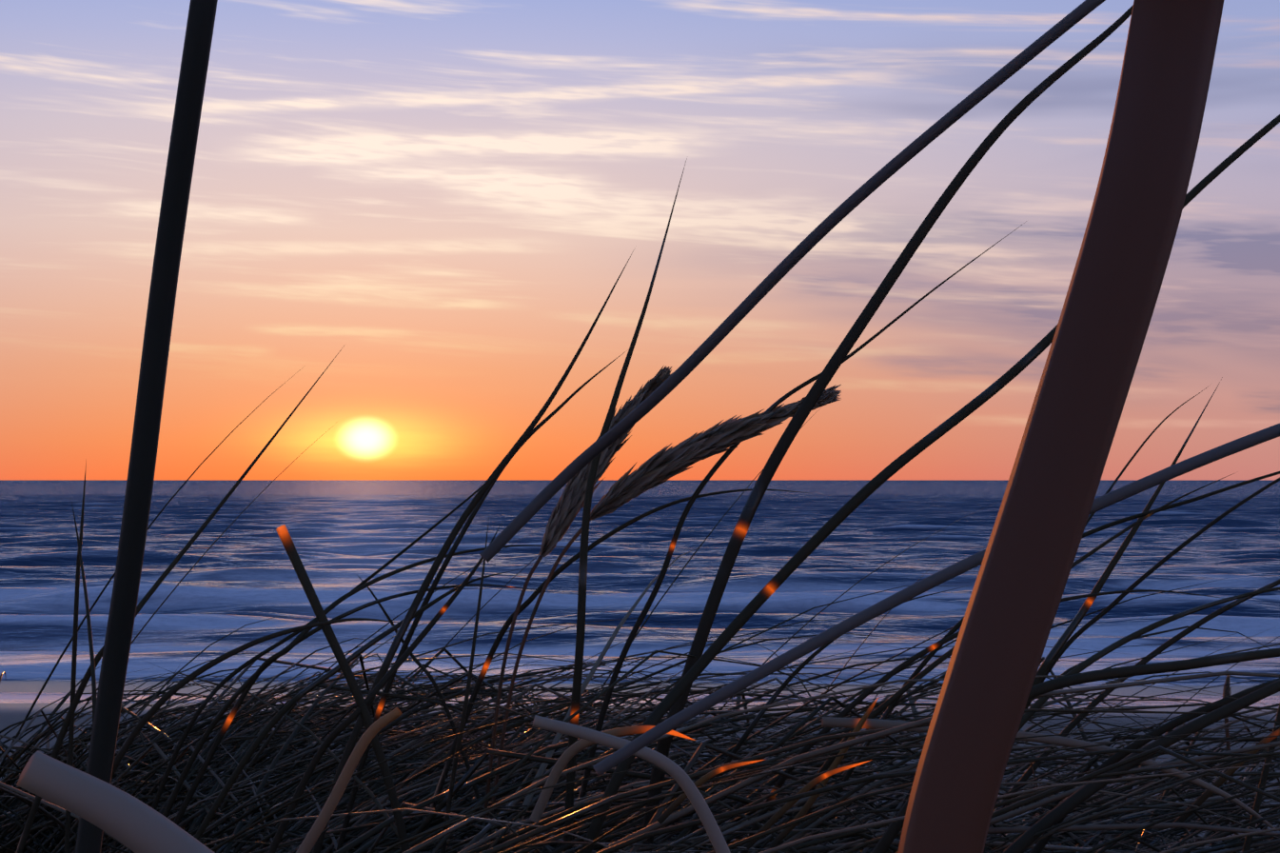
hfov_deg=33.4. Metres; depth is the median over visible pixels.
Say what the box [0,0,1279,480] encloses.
sky
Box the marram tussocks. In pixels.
[0,369,1279,852]
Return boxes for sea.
[0,480,1279,707]
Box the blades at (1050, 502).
[16,0,1279,852]
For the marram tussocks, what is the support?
on the terrain
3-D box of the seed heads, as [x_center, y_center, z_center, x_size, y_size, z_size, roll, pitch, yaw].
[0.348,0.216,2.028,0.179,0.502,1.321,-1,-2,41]
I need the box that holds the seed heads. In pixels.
[482,364,1235,825]
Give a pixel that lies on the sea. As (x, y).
(343, 534)
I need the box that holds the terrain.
[0,680,1279,851]
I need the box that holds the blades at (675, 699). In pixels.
[15,4,1279,852]
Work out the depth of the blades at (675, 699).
1.52 m
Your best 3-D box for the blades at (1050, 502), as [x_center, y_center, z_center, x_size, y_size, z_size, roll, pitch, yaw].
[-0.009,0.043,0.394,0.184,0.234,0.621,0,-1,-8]

